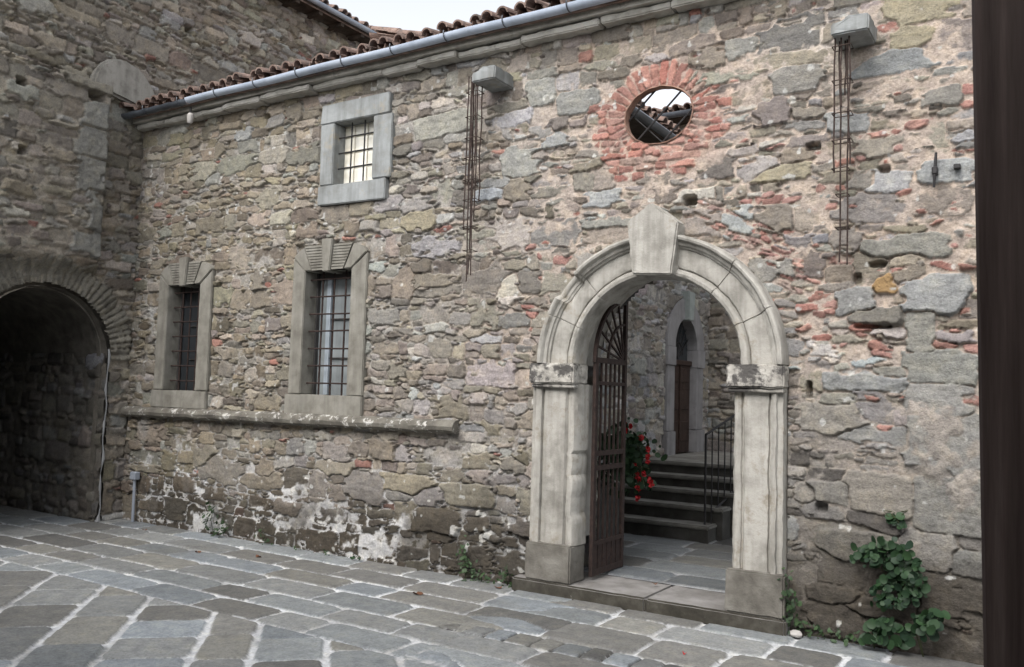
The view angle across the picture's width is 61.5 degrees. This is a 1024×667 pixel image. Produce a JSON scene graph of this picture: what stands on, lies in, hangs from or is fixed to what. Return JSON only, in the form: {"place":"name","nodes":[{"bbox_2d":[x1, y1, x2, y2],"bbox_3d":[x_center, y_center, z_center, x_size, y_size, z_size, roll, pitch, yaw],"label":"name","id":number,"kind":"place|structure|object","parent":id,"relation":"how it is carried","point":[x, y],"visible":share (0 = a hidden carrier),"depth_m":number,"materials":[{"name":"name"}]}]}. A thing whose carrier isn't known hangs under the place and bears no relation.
{"place":"outdoors","nodes":[
{"label":"outdoors","id":0,"kind":"place"},
{"bbox_2d":[0,0,375,521],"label":"stone tower house","id":1,"kind":"structure","parent":0,"point":[74,74],"depth_m":10.08,"materials":[{"name":"grey stone"}]},
{"bbox_2d":[0,505,983,666],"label":"courtyard paving","id":2,"kind":"structure","parent":0,"point":[119,592],"depth_m":6.00,"materials":[{"name":"stone"}]},
{"bbox_2d":[130,471,139,521],"bbox_3d":[-4.357,1.883,9.900,0.100,0.575,0.070,-1,-5,32],"label":"conduit pipe","id":3,"kind":"object","parent":2,"relation":"on","point":[134,476],"visible":1,"depth_m":9.89,"materials":[{"name":"grey plastic"}]},
{"bbox_2d":[254,528,272,544],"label":"weed tuft","id":4,"kind":"object","parent":2,"relation":"on","point":[267,539],"visible":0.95,"depth_m":8.67,"materials":[{"name":"green plant"}]},
{"bbox_2d":[288,545,329,555],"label":"weed tuft","id":5,"kind":"object","parent":2,"relation":"on","point":[321,552],"visible":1,"depth_m":8.26,"materials":[{"name":"green plant"}]},
{"bbox_2d":[456,535,494,583],"bbox_3d":[-0.327,1.967,7.285,0.390,0.480,0.122,-1,-5,38],"label":"weed tuft","id":6,"kind":"object","parent":2,"relation":"on","point":[464,570],"visible":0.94,"depth_m":7.33,"materials":[{"name":"green plant"}]},
{"bbox_2d":[777,567,803,634],"bbox_3d":[1.902,1.846,5.896,0.180,0.458,0.128,-1,-5,32],"label":"weed tuft","id":7,"kind":"object","parent":2,"relation":"on","point":[787,593],"visible":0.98,"depth_m":5.88,"materials":[{"name":"green plant"}]},
{"bbox_2d":[790,629,801,637],"bbox_3d":[1.935,2.048,5.864,0.091,0.052,0.069,-1,-5,32],"label":"loose stone","id":8,"kind":"object","parent":2,"relation":"on","point":[795,633],"visible":1,"depth_m":5.84,"materials":[{"name":"white stone"}]},
{"bbox_2d":[787,613,859,645],"bbox_3d":[2.100,1.990,5.747,0.536,0.164,0.122,-1,-5,37],"label":"weed tuft","id":9,"kind":"object","parent":2,"relation":"on","point":[849,636],"visible":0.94,"depth_m":5.76,"materials":[{"name":"green plant"}]},
{"bbox_2d":[858,617,915,649],"bbox_3d":[2.415,1.939,5.506,0.366,0.251,0.158,-2,-6,44],"label":"ground plant","id":10,"kind":"object","parent":2,"relation":"on","point":[882,627],"visible":1,"depth_m":5.50,"materials":[{"name":"green plant"}]},
{"bbox_2d":[905,607,950,656],"bbox_3d":[2.619,1.887,5.382,0.227,0.347,0.222,2,-4,-9],"label":"ground plant","id":11,"kind":"object","parent":2,"relation":"on","point":[932,624],"visible":1,"depth_m":5.38,"materials":[{"name":"green plant"}]},
{"bbox_2d":[328,0,690,108],"label":"sky","id":12,"kind":"structure","parent":0,"point":[416,15],"materials":[{"name":"white"}]},
{"bbox_2d":[584,533,732,592],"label":"courtyard paving","id":13,"kind":"structure","parent":0,"point":[686,563],"depth_m":7.78,"materials":[{"name":"stone"}]},
{"bbox_2d":[596,417,667,538],"bbox_3d":[0.910,1.455,8.419,1.098,1.288,1.032,-1,-5,32],"label":"flower planter","id":14,"kind":"object","parent":13,"relation":"on","point":[636,453],"visible":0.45,"depth_m":8.28,"materials":[{"name":"stone"}]},
{"bbox_2d":[624,451,733,543],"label":"staircase","id":15,"kind":"structure","parent":13,"relation":"on","point":[671,505],"depth_m":9.52,"materials":[{"name":"grey stone"}]},
{"bbox_2d":[704,414,734,524],"bbox_3d":[3.139,1.419,10.287,0.184,1.794,3.317,-2,-5,39],"label":"stair railing","id":16,"kind":"object","parent":15,"relation":"on","point":[705,454],"visible":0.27,"depth_m":9.21,"materials":[{"name":"metal"}]},
{"bbox_2d":[601,574,721,592],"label":"ground","id":17,"kind":"structure","parent":0,"point":[660,583],"depth_m":7.86,"materials":[{"name":"grey stone"}]},
{"bbox_2d":[201,501,229,536],"bbox_3d":[-3.142,2.061,9.072,0.425,0.555,0.136,-1,-5,32],"label":"weed tuft","id":18,"kind":"object","parent":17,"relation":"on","point":[216,522],"visible":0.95,"depth_m":9.12,"materials":[{"name":"green plant"}]},
{"bbox_2d":[497,567,512,587],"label":"weed tuft","id":19,"kind":"object","parent":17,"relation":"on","point":[504,576],"visible":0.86,"depth_m":7.13,"materials":[{"name":"green plant"}]},
{"bbox_2d":[369,26,710,481],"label":"house","id":20,"kind":"structure","parent":17,"relation":"on","point":[668,359],"depth_m":11.23,"materials":[{"name":"grey stone"}]},
{"bbox_2d":[661,291,704,455],"bbox_3d":[2.277,0.539,11.951,0.450,2.230,1.420,-1,-5,32],"label":"doorway","id":21,"kind":"structure","parent":20,"relation":"in","point":[684,344],"depth_m":12.00,"materials":[{"name":"grey stone"}]},
{"bbox_2d":[119,0,983,664],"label":"stone house","id":22,"kind":"structure","parent":17,"relation":"on","point":[337,348],"depth_m":7.13,"materials":[{"name":"stone"}]},
{"bbox_2d":[150,257,215,408],"bbox_3d":[-3.628,0.002,9.844,0.965,1.706,0.424,-1,-5,32],"label":"window","id":23,"kind":"structure","parent":22,"relation":"in","point":[182,370],"depth_m":9.83,"materials":[{"name":"beige stone"}]},
{"bbox_2d":[187,107,193,123],"bbox_3d":[-3.597,-2.445,9.624,0.079,0.190,0.079,-1,-5,32],"label":"eave fitting","id":24,"kind":"object","parent":22,"relation":"hanging from","point":[190,116],"visible":1,"depth_m":9.60,"materials":[{"name":"metal"}]},
{"bbox_2d":[284,238,369,415],"bbox_3d":[-1.748,-0.045,8.655,1.044,1.775,0.425,-1,-5,32],"label":"window","id":25,"kind":"structure","parent":22,"relation":"in","point":[327,361],"depth_m":8.66,"materials":[{"name":"beige stone"}]},
{"bbox_2d":[317,92,394,206],"bbox_3d":[-1.456,-1.790,8.626,0.959,1.046,0.384,-1,-5,32],"label":"window","id":26,"kind":"structure","parent":22,"relation":"in","point":[357,135],"depth_m":8.56,"materials":[{"name":"grey stone"}]},
{"bbox_2d":[461,76,484,281],"bbox_3d":[-0.344,-1.347,7.463,0.135,1.810,0.097,-1,-5,32],"label":"rod bundle","id":27,"kind":"object","parent":22,"relation":"hanging from","point":[471,140],"visible":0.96,"depth_m":7.47,"materials":[{"name":"black metal"}]},
{"bbox_2d":[588,301,627,576],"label":"iron gate","id":28,"kind":"structure","parent":22,"relation":"attached to","point":[606,554],"depth_m":7.27,"materials":[{"name":"black metal"}]},
{"bbox_2d":[624,85,693,144],"bbox_3d":[1.191,-1.823,7.139,0.970,0.772,0.638,-1,-5,32],"label":"oval window","id":29,"kind":"structure","parent":22,"relation":"in","point":[628,112],"depth_m":6.86,"materials":[{"name":"metal"}]},
{"bbox_2d":[831,36,853,264],"bbox_3d":[2.236,-1.281,5.820,0.127,1.640,0.097,-1,-5,32],"label":"rod bundle","id":30,"kind":"object","parent":22,"relation":"hanging from","point":[840,79],"visible":0.94,"depth_m":5.82,"materials":[{"name":"black metal"}]},
{"bbox_2d":[849,535,930,611],"bbox_3d":[2.422,1.552,5.535,0.491,0.488,0.225,-1,-5,32],"label":"wall plant","id":31,"kind":"object","parent":22,"relation":"attached to","point":[898,575],"depth_m":5.52,"materials":[{"name":"green plant"}]},
{"bbox_2d":[883,510,907,528],"bbox_3d":[2.512,1.214,5.625,0.150,0.129,0.067,-2,-5,41],"label":"wall sprig","id":32,"kind":"object","parent":22,"relation":"attached to","point":[897,519],"depth_m":5.61,"materials":[{"name":"green plant"}]},
{"bbox_2d":[932,152,937,187],"bbox_3d":[2.784,-1.071,5.657,0.035,0.231,0.080,-1,-5,32],"label":"wall iron","id":33,"kind":"object","parent":22,"relation":"attached to","point":[934,170],"visible":1,"depth_m":5.63,"materials":[{"name":"black metal"}]},
{"bbox_2d":[953,163,960,169],"bbox_3d":[2.891,-1.083,5.583,0.040,0.030,0.050,-1,-5,32],"label":"iron stub","id":34,"kind":"object","parent":22,"relation":"attached to","point":[956,166],"visible":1,"depth_m":5.57,"materials":[{"name":"black metal"}]},
{"bbox_2d":[652,102,740,453],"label":"house","id":35,"kind":"structure","parent":17,"relation":"on","point":[723,347],"depth_m":12.64,"materials":[{"name":"stone"}]},
{"bbox_3d":[-4.197,-0.707,2.735,18.000,4.875,3.517,-1,-5,32],"label":"gatehouse","id":36,"kind":"object","parent":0,"visible":0},
{"bbox_2d":[972,0,1023,666],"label":"wooden door","id":37,"kind":"structure","parent":36,"relation":"attached to","point":[998,59],"depth_m":1.14,"materials":[{"name":"brown wood"}]}
]}

